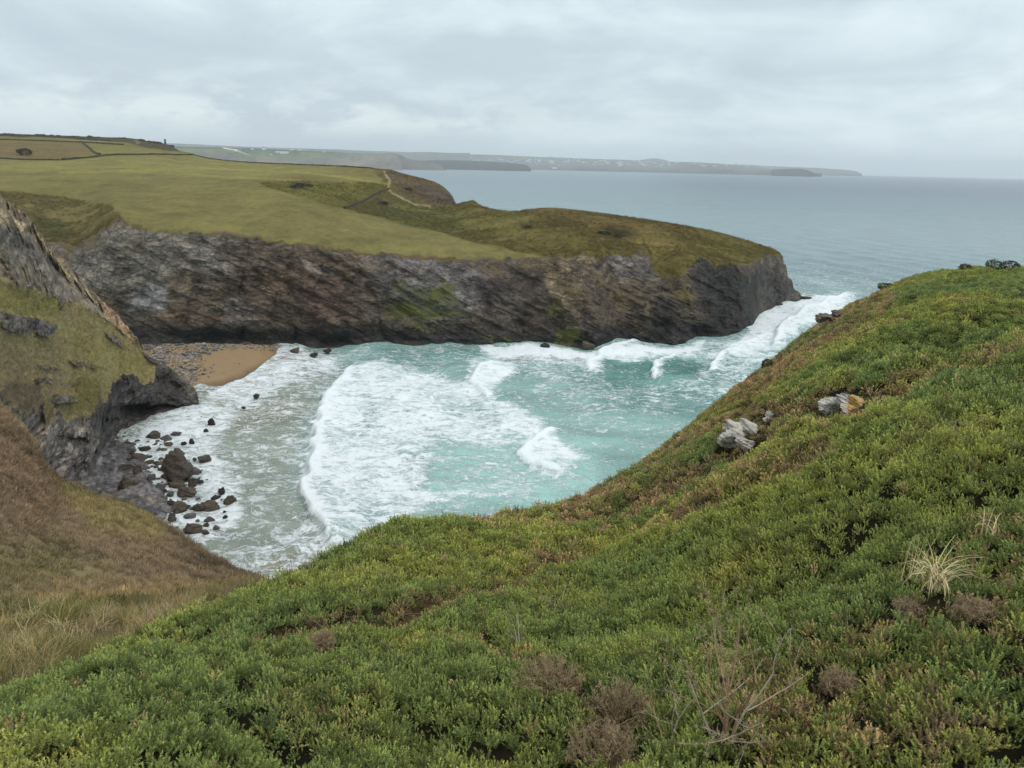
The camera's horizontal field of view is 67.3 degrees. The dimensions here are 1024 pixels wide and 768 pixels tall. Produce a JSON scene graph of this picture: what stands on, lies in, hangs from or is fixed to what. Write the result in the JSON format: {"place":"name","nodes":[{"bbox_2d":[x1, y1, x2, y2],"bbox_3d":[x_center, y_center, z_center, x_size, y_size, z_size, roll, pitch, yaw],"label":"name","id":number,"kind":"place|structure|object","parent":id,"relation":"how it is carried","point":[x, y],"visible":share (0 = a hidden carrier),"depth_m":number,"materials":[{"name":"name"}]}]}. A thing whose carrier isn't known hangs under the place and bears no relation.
{"place":"outdoors","nodes":[
{"label":"outdoors","id":0,"kind":"place"},
{"bbox_2d":[0,276,154,422],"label":"spur terrain","id":1,"kind":"structure","parent":0,"point":[30,358],"depth_m":98.55,"materials":[{"name":"green plant"}]},
{"bbox_2d":[0,195,198,484],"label":"spur cliff","id":2,"kind":"structure","parent":0,"point":[30,258],"depth_m":104.38,"materials":[{"name":"stone"}]},
{"bbox_2d":[0,415,250,635],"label":"brown hillside terrain","id":3,"kind":"structure","parent":0,"point":[84,571],"depth_m":24.39,"materials":[{"name":"brown plant"}]},
{"bbox_2d":[0,590,31,616],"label":"grass tussock","id":4,"kind":"object","parent":3,"relation":"on","point":[13,603],"depth_m":16.66,"materials":[{"name":"plant"}]},
{"bbox_2d":[3,599,41,623],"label":"grass tussock","id":5,"kind":"object","parent":3,"relation":"on","point":[29,612],"depth_m":15.89,"materials":[{"name":"plant"}]},
{"bbox_2d":[1,615,45,636],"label":"grass tussock","id":6,"kind":"object","parent":3,"relation":"on","point":[24,627],"depth_m":14.30,"materials":[{"name":"plant"}]},
{"bbox_2d":[40,591,65,607],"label":"grass tussock","id":7,"kind":"object","parent":3,"relation":"on","point":[52,601],"depth_m":17.72,"materials":[{"name":"plant"}]},
{"bbox_2d":[35,602,82,633],"bbox_3d":[-8.717,4.611,14.871,0.800,0.548,1.017,-12,20,-39],"label":"grass tussock","id":8,"kind":"object","parent":3,"relation":"on","point":[59,622],"depth_m":14.93,"materials":[{"name":"plant"}]},
{"bbox_2d":[75,612,117,633],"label":"grass tussock","id":9,"kind":"object","parent":3,"relation":"on","point":[96,621],"depth_m":15.40,"materials":[{"name":"plant"}]},
{"bbox_2d":[91,597,130,616],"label":"grass tussock","id":10,"kind":"object","parent":3,"relation":"on","point":[111,608],"depth_m":16.63,"materials":[{"name":"plant"}]},
{"bbox_2d":[0,570,270,689],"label":"tall grass","id":11,"kind":"structure","parent":3,"relation":"on","point":[28,654],"depth_m":15.28,"materials":[{"name":"beige plant"}]},
{"bbox_2d":[81,440,172,519],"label":"rock shelf terrain","id":12,"kind":"object","parent":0,"point":[106,474],"visible":0.18,"depth_m":109.36,"materials":[{"name":"stone"}]},
{"bbox_2d":[118,464,132,470],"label":"boulder","id":13,"kind":"object","parent":12,"relation":"on","point":[123,467],"visible":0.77,"depth_m":113.13,"materials":[{"name":"stone"}]},
{"bbox_2d":[117,476,138,490],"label":"boulder","id":14,"kind":"object","parent":12,"relation":"on","point":[125,482],"visible":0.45,"depth_m":106.64,"materials":[{"name":"stone"}]},
{"bbox_2d":[132,464,142,473],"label":"boulder","id":15,"kind":"object","parent":12,"relation":"on","point":[136,469],"visible":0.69,"depth_m":112.73,"materials":[{"name":"stone"}]},
{"bbox_2d":[131,453,147,459],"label":"stone","id":16,"kind":"object","parent":12,"relation":"on","point":[139,456],"visible":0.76,"depth_m":118.46,"materials":[{"name":"stone"}]},
{"bbox_2d":[139,446,150,450],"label":"stone","id":17,"kind":"object","parent":12,"relation":"on","point":[144,448],"visible":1,"depth_m":122.27,"materials":[{"name":"grey stone"}]},
{"bbox_2d":[144,460,153,464],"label":"stone","id":18,"kind":"object","parent":12,"relation":"on","point":[148,462],"visible":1,"depth_m":117.20,"materials":[{"name":"grey stone"}]},
{"bbox_2d":[147,474,155,480],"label":"boulder","id":19,"kind":"object","parent":12,"relation":"on","point":[151,477],"visible":0.95,"depth_m":111.11,"materials":[{"name":"grey stone"}]},
{"bbox_2d":[145,430,160,438],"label":"boulder","id":20,"kind":"object","parent":12,"relation":"on","point":[154,434],"visible":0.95,"depth_m":127.51,"materials":[{"name":"stone"}]},
{"bbox_2d":[155,483,165,488],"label":"boulder","id":21,"kind":"object","parent":12,"relation":"on","point":[160,485],"visible":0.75,"depth_m":108.33,"materials":[{"name":"grey stone"}]},
{"bbox_2d":[160,454,167,471],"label":"boulder","id":22,"kind":"object","parent":12,"relation":"on","point":[162,465],"visible":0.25,"depth_m":114.37,"materials":[{"name":"stone"}]},
{"bbox_2d":[160,435,171,440],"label":"stone","id":23,"kind":"object","parent":12,"relation":"on","point":[166,438],"visible":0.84,"depth_m":127.03,"materials":[{"name":"grey stone"}]},
{"bbox_2d":[164,442,172,445],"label":"boulder","id":24,"kind":"object","parent":12,"relation":"on","point":[168,443],"visible":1,"depth_m":124.52,"materials":[{"name":"stone"}]},
{"bbox_2d":[166,491,173,496],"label":"boulder","id":25,"kind":"object","parent":12,"relation":"on","point":[170,494],"visible":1,"depth_m":106.08,"materials":[{"name":"grey stone"}]},
{"bbox_2d":[167,513,176,521],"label":"boulder","id":26,"kind":"object","parent":12,"relation":"on","point":[172,517],"visible":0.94,"depth_m":98.49,"materials":[{"name":"stone"}]},
{"bbox_2d":[168,480,184,488],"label":"boulder","id":27,"kind":"object","parent":12,"relation":"on","point":[177,484],"visible":0.91,"depth_m":108.84,"materials":[{"name":"stone"}]},
{"bbox_2d":[170,431,182,435],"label":"boulder","id":28,"kind":"object","parent":12,"relation":"on","point":[174,433],"visible":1,"depth_m":129.41,"materials":[{"name":"grey stone"}]},
{"bbox_2d":[163,451,193,481],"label":"boulder","id":29,"kind":"object","parent":12,"relation":"on","point":[177,466],"visible":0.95,"depth_m":110.14,"materials":[{"name":"stone"}]},
{"bbox_2d":[173,448,184,454],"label":"boulder","id":30,"kind":"object","parent":12,"relation":"on","point":[179,450],"visible":0.45,"depth_m":121.30,"materials":[{"name":"stone"}]},
{"bbox_2d":[172,500,187,513],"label":"boulder","id":31,"kind":"object","parent":12,"relation":"on","point":[178,507],"visible":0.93,"depth_m":101.02,"materials":[{"name":"stone"}]},
{"bbox_2d":[178,487,196,496],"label":"boulder","id":32,"kind":"object","parent":12,"relation":"on","point":[186,491],"visible":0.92,"depth_m":106.07,"materials":[{"name":"stone"}]},
{"bbox_2d":[185,513,195,518],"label":"stone","id":33,"kind":"object","parent":12,"relation":"on","point":[190,515],"visible":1,"depth_m":99.79,"materials":[{"name":"grey stone"}]},
{"bbox_2d":[183,523,202,533],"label":"boulder","id":34,"kind":"object","parent":12,"relation":"on","point":[192,528],"visible":0.98,"depth_m":95.58,"materials":[{"name":"stone"}]},
{"bbox_2d":[188,478,197,487],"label":"boulder","id":35,"kind":"object","parent":12,"relation":"on","point":[192,482],"visible":0.81,"depth_m":109.16,"materials":[{"name":"stone"}]},
{"bbox_2d":[193,467,201,474],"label":"stone","id":36,"kind":"object","parent":12,"relation":"on","point":[196,470],"visible":0.57,"depth_m":114.29,"materials":[{"name":"grey stone"}]},
{"bbox_2d":[192,503,205,511],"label":"boulder","id":37,"kind":"object","parent":12,"relation":"on","point":[197,507],"visible":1,"depth_m":101.73,"materials":[{"name":"stone"}]},
{"bbox_2d":[202,530,208,534],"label":"stone","id":38,"kind":"object","parent":12,"relation":"on","point":[205,532],"visible":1,"depth_m":95.63,"materials":[{"name":"grey stone"}]},
{"bbox_2d":[200,500,219,511],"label":"boulder","id":39,"kind":"object","parent":12,"relation":"on","point":[210,505],"visible":0.99,"depth_m":102.40,"materials":[{"name":"stone"}]},
{"bbox_2d":[143,343,277,385],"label":"beach","id":40,"kind":"structure","parent":0,"point":[226,361],"depth_m":172.57,"materials":[{"name":"beige sand"}]},
{"bbox_2d":[142,342,280,383],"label":"shingle","id":41,"kind":"object","parent":40,"relation":"on","point":[189,355],"visible":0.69,"depth_m":174.78,"materials":[{"name":"grey gravel"}]},
{"bbox_2d":[0,155,542,259],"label":"meadow field","id":42,"kind":"structure","parent":0,"point":[184,194],"depth_m":271.19,"materials":[{"name":"green plant"}]},
{"bbox_2d":[0,157,60,160],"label":"hedgerow","id":43,"kind":"object","parent":42,"relation":"on","point":[27,159],"visible":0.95,"depth_m":438.91,"materials":[{"name":"green plant"}]},
{"bbox_2d":[196,155,370,167],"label":"hedgerow","id":44,"kind":"object","parent":42,"relation":"on","point":[288,163],"visible":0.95,"depth_m":525.72,"materials":[{"name":"green plant"}]},
{"bbox_2d":[174,146,401,169],"bbox_3d":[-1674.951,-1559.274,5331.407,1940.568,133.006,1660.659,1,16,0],"label":"bay terrain","id":45,"kind":"structure","parent":0,"point":[385,161],"depth_m":5029.07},
{"bbox_2d":[163,143,469,160],"bbox_3d":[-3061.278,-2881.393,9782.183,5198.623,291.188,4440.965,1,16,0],"label":"ridge terrain","id":46,"kind":"structure","parent":0,"point":[422,156],"depth_m":9858.53,"materials":[{"name":"green plant"}]},
{"bbox_2d":[0,134,782,277],"bbox_3d":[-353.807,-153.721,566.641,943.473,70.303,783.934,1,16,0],"label":"moorland terrain","id":47,"kind":"structure","parent":0,"point":[47,150],"depth_m":272.98,"materials":[{"name":"green plant"}]},
{"bbox_2d":[15,148,32,154],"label":"scrub bush","id":48,"kind":"object","parent":47,"relation":"on","point":[19,151],"visible":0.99,"depth_m":470.45,"materials":[{"name":"plant"}]},
{"bbox_2d":[0,135,109,140],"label":"hedgerow","id":49,"kind":"object","parent":47,"relation":"on","point":[57,137],"visible":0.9,"depth_m":743.24,"materials":[{"name":"green plant"}]},
{"bbox_2d":[0,139,123,144],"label":"hedgerow","id":50,"kind":"object","parent":47,"relation":"on","point":[65,141],"visible":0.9,"depth_m":660.64,"materials":[{"name":"green plant"}]},
{"bbox_2d":[81,142,100,154],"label":"hedgerow","id":51,"kind":"object","parent":47,"relation":"on","point":[90,148],"visible":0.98,"depth_m":557.02,"materials":[{"name":"green plant"}]},
{"bbox_2d":[61,153,194,159],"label":"hedgerow","id":52,"kind":"object","parent":47,"relation":"on","point":[72,158],"visible":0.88,"depth_m":505.08,"materials":[{"name":"green plant"}]},
{"bbox_2d":[346,187,389,208],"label":"hedge bank","id":53,"kind":"structure","parent":47,"relation":"on","point":[363,200],"depth_m":339.63,"materials":[{"name":"green plant"}]},
{"bbox_2d":[597,231,610,234],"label":"scrub bush","id":54,"kind":"object","parent":47,"relation":"on","point":[604,232],"visible":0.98,"depth_m":235.97,"materials":[{"name":"green plant"}]},
{"bbox_2d":[0,169,783,617],"label":"moor grass","id":55,"kind":"structure","parent":0,"point":[39,483],"depth_m":48.51,"materials":[{"name":"plant"}]},
{"bbox_2d":[386,153,445,169],"bbox_3d":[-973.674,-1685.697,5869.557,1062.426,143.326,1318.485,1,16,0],"label":"bay cliff","id":56,"kind":"structure","parent":0,"point":[409,164],"depth_m":5500.37,"materials":[{"name":"grey stone"}]},
{"bbox_2d":[48,218,801,348],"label":"cliff","id":57,"kind":"structure","parent":0,"point":[164,287],"depth_m":198.12,"materials":[{"name":"stone"}]},
{"bbox_2d":[428,160,530,170],"bbox_3d":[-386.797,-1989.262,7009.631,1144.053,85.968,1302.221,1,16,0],"label":"headland terrain","id":58,"kind":"structure","parent":0,"point":[470,165],"depth_m":6519.97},
{"bbox_2d":[0,264,1023,767],"bbox_3d":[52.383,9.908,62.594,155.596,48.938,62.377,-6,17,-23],"label":"gorse hillside terrain","id":59,"kind":"structure","parent":0,"point":[500,752],"depth_m":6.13,"materials":[{"name":"green plant"}]},
{"bbox_2d":[269,544,296,573],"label":"dead twigs","id":60,"kind":"object","parent":59,"relation":"on","point":[289,564],"visible":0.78,"depth_m":12.60,"materials":[{"name":"grey wood"}]},
{"bbox_2d":[300,564,315,571],"bbox_3d":[-3.442,3.157,12.920,0.225,0.268,0.352,3,16,7],"label":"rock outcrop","id":61,"kind":"object","parent":59,"relation":"on","point":[307,565],"visible":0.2,"depth_m":12.89,"materials":[{"name":"green plant"}]},
{"bbox_2d":[307,629,334,654],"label":"dead gorse bush","id":62,"kind":"object","parent":59,"relation":"on","point":[324,642],"visible":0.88,"depth_m":7.64,"materials":[{"name":"brown plant"}]},
{"bbox_2d":[305,576,368,640],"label":"dead twigs","id":63,"kind":"object","parent":59,"relation":"on","point":[315,621],"visible":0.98,"depth_m":8.00,"materials":[{"name":"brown wood"}]},
{"bbox_2d":[369,566,443,616],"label":"dead twigs","id":64,"kind":"object","parent":59,"relation":"on","point":[401,601],"visible":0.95,"depth_m":9.65,"materials":[{"name":"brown wood"}]},
{"bbox_2d":[503,608,536,645],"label":"dead twigs","id":65,"kind":"object","parent":59,"relation":"on","point":[518,630],"visible":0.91,"depth_m":8.37,"materials":[{"name":"grey wood"}]},
{"bbox_2d":[511,650,585,699],"bbox_3d":[0.307,2.440,6.404,0.647,0.317,0.597,1,16,0],"label":"dead gorse bush","id":66,"kind":"object","parent":59,"relation":"on","point":[559,679],"visible":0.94,"depth_m":6.42,"materials":[{"name":"brown plant"}]},
{"bbox_2d":[526,569,572,611],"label":"dead twigs","id":67,"kind":"object","parent":59,"relation":"on","point":[552,599],"visible":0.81,"depth_m":9.98,"materials":[{"name":"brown wood"}]},
{"bbox_2d":[551,538,584,561],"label":"dead twigs","id":68,"kind":"object","parent":59,"relation":"on","point":[566,553],"visible":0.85,"depth_m":14.72,"materials":[{"name":"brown wood"}]},
{"bbox_2d":[561,714,641,767],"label":"dead gorse bush","id":69,"kind":"object","parent":59,"relation":"on","point":[610,756],"visible":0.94,"depth_m":5.26,"materials":[{"name":"plant"}]},
{"bbox_2d":[585,675,652,734],"bbox_3d":[0.833,2.467,5.895,0.566,0.390,0.566,1,16,0],"label":"dead gorse bush","id":70,"kind":"object","parent":59,"relation":"on","point":[624,703],"visible":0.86,"depth_m":5.93,"materials":[{"name":"brown plant"}]},
{"bbox_2d":[602,640,698,754],"bbox_3d":[0.939,2.089,5.346,0.698,0.875,0.768,1,16,0],"label":"dead shrub","id":71,"kind":"object","parent":59,"relation":"on","point":[659,729],"visible":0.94,"depth_m":5.25,"materials":[{"name":"plant"}]},
{"bbox_2d":[656,586,807,766],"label":"dead shrub","id":72,"kind":"object","parent":59,"relation":"on","point":[724,734],"visible":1,"depth_m":4.82,"materials":[{"name":"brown wood"}]},
{"bbox_2d":[716,418,757,450],"bbox_3d":[6.112,1.454,20.382,1.210,1.170,3.123,1,16,0],"label":"rock outcrop","id":73,"kind":"object","parent":59,"relation":"on","point":[733,434],"visible":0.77,"depth_m":20.76,"materials":[{"name":"grey stone"}]},
{"bbox_2d":[761,358,772,368],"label":"gorse bush","id":74,"kind":"object","parent":59,"relation":"on","point":[765,361],"visible":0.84,"depth_m":38.50,"materials":[{"name":"green plant"}]},
{"bbox_2d":[762,410,773,421],"bbox_3d":[7.090,0.935,21.070,0.382,0.579,2.039,7,17,20],"label":"rock outcrop","id":75,"kind":"object","parent":59,"relation":"on","point":[767,414],"visible":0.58,"depth_m":21.79,"materials":[{"name":"grey stone"}]},
{"bbox_2d":[815,310,843,326],"bbox_3d":[17.652,-3.646,43.220,2.938,0.997,1.422,-9,19,-31],"label":"rock outcrop","id":76,"kind":"object","parent":59,"relation":"on","point":[825,317],"visible":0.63,"depth_m":43.10,"materials":[{"name":"grey stone"}]},
{"bbox_2d":[817,393,848,413],"bbox_3d":[7.465,0.439,17.563,0.744,0.650,1.396,-2,16,-13],"label":"rock outcrop","id":77,"kind":"object","parent":59,"relation":"on","point":[828,405],"visible":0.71,"depth_m":17.64,"materials":[{"name":"grey stone"}]},
{"bbox_2d":[817,663,864,699],"bbox_3d":[2.240,2.052,5.249,0.304,0.229,0.287,1,16,0],"label":"dead gorse bush","id":78,"kind":"object","parent":59,"relation":"on","point":[831,682],"visible":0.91,"depth_m":5.24,"materials":[{"name":"brown plant"}]},
{"bbox_2d":[840,394,863,414],"bbox_3d":[7.382,0.476,16.597,0.779,0.462,0.461,-14,22,-42],"label":"rock outcrop","id":79,"kind":"object","parent":59,"relation":"on","point":[856,401],"visible":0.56,"depth_m":16.53,"materials":[{"name":"beige stone"}]},
{"bbox_2d":[877,282,894,289],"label":"gorse bush","id":80,"kind":"object","parent":59,"relation":"on","point":[880,286],"visible":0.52,"depth_m":49.09,"materials":[{"name":"green plant"}]},
{"bbox_2d":[891,595,926,623],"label":"dead gorse bush","id":81,"kind":"object","parent":59,"relation":"on","point":[908,607],"visible":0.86,"depth_m":5.93,"materials":[{"name":"brown plant"}]},
{"bbox_2d":[895,527,940,582],"bbox_3d":[3.452,1.427,6.510,0.396,0.486,0.284,-5,17,-22],"label":"grass tussock","id":82,"kind":"object","parent":59,"relation":"on","point":[916,562],"depth_m":6.54,"materials":[{"name":"plant"}]},
{"bbox_2d":[900,535,991,600],"bbox_3d":[3.315,1.410,5.963,0.749,0.363,0.571,-7,18,-27],"label":"grass tussock","id":83,"kind":"object","parent":59,"relation":"on","point":[936,582],"depth_m":5.97,"materials":[{"name":"plant"}]},
{"bbox_2d":[958,263,972,269],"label":"gorse bush","id":84,"kind":"object","parent":59,"relation":"on","point":[961,267],"visible":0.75,"depth_m":52.60,"materials":[{"name":"green plant"}]},
{"bbox_2d":[950,592,1000,625],"bbox_3d":[3.357,1.648,5.580,0.365,0.228,0.332,-9,19,-33],"label":"dead gorse bush","id":85,"kind":"object","parent":59,"relation":"on","point":[972,612],"visible":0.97,"depth_m":5.57,"materials":[{"name":"brown plant"}]},
{"bbox_2d":[974,509,1004,535],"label":"grass tussock","id":86,"kind":"object","parent":59,"relation":"on","point":[994,528],"depth_m":7.08,"materials":[{"name":"plant"}]},
{"bbox_2d":[985,258,1002,268],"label":"gorse bush","id":87,"kind":"object","parent":59,"relation":"on","point":[992,262],"visible":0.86,"depth_m":53.04,"materials":[{"name":"green plant"}]},
{"bbox_2d":[1002,260,1020,269],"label":"gorse bush","id":88,"kind":"object","parent":59,"relation":"on","point":[1005,263],"visible":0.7,"depth_m":53.23,"materials":[{"name":"plant"}]},
{"bbox_2d":[0,0,1023,178],"label":"sky","id":89,"kind":"structure","parent":0,"point":[915,88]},
{"bbox_2d":[115,169,1023,578],"bbox_3d":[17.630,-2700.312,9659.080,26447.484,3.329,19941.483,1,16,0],"label":"sea","id":90,"kind":"structure","parent":0,"point":[311,455],"depth_m":160.22,"materials":[{"name":"liquid"}]},
{"bbox_2d":[197,455,211,461],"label":"boulder","id":91,"kind":"object","parent":90,"relation":"in","point":[204,458],"visible":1,"depth_m":118.76,"materials":[{"name":"stone"}]},
{"bbox_2d":[204,516,214,521],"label":"boulder","id":92,"kind":"object","parent":90,"relation":"in","point":[208,519],"visible":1,"depth_m":99.06,"materials":[{"name":"grey stone"}]},
{"bbox_2d":[207,418,215,425],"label":"boulder","id":93,"kind":"object","parent":90,"relation":"in","point":[210,422],"visible":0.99,"depth_m":134.58,"materials":[{"name":"stone"}]},
{"bbox_2d":[211,495,220,499],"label":"boulder","id":94,"kind":"object","parent":90,"relation":"in","point":[214,497],"visible":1,"depth_m":105.85,"materials":[{"name":"stone"}]},
{"bbox_2d":[218,487,224,495],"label":"boulder","id":95,"kind":"object","parent":90,"relation":"in","point":[221,491],"visible":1,"depth_m":107.02,"materials":[{"name":"stone"}]},
{"bbox_2d":[223,495,236,504],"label":"boulder","id":96,"kind":"object","parent":90,"relation":"in","point":[229,499],"visible":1,"depth_m":104.18,"materials":[{"name":"stone"}]},
{"bbox_2d":[290,347,298,353],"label":"boulder","id":97,"kind":"object","parent":90,"relation":"in","point":[295,350],"visible":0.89,"depth_m":186.46,"materials":[{"name":"stone"}]},
{"bbox_2d":[309,352,317,357],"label":"boulder","id":98,"kind":"object","parent":90,"relation":"on","point":[314,354],"visible":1,"depth_m":183.57,"materials":[{"name":"stone"}]},
{"bbox_2d":[323,348,331,352],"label":"boulder","id":99,"kind":"object","parent":90,"relation":"in","point":[328,350],"visible":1,"depth_m":187.79,"materials":[{"name":"stone"}]},
{"bbox_2d":[540,342,549,347],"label":"boulder","id":100,"kind":"object","parent":90,"relation":"in","point":[545,345],"visible":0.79,"depth_m":196.54,"materials":[{"name":"stone"}]},
{"bbox_2d":[581,341,594,349],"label":"boulder","id":101,"kind":"object","parent":90,"relation":"in","point":[586,345],"visible":1,"depth_m":197.81,"materials":[{"name":"stone"}]},
{"bbox_2d":[470,154,821,176],"bbox_3d":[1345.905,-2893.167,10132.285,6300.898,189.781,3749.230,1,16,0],"label":"town terrain","id":102,"kind":"structure","parent":0,"point":[679,167],"depth_m":9270.85,"materials":[{"name":"grey"}]},
{"bbox_2d":[641,158,667,161],"bbox_3d":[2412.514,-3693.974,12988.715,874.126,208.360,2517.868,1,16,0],"label":"dune terrain","id":103,"kind":"structure","parent":0,"point":[654,159],"depth_m":12090.57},
{"bbox_2d":[772,169,814,176],"bbox_3d":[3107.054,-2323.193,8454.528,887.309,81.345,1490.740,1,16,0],"label":"distant headland","id":104,"kind":"structure","parent":0,"point":[793,172],"depth_m":7841.83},
{"bbox_2d":[740,164,861,175],"bbox_3d":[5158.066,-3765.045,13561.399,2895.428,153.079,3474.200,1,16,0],"label":"distant headland terrain","id":105,"kind":"structure","parent":0,"point":[833,172],"depth_m":12528.49,"materials":[{"name":"grey"}]}
]}

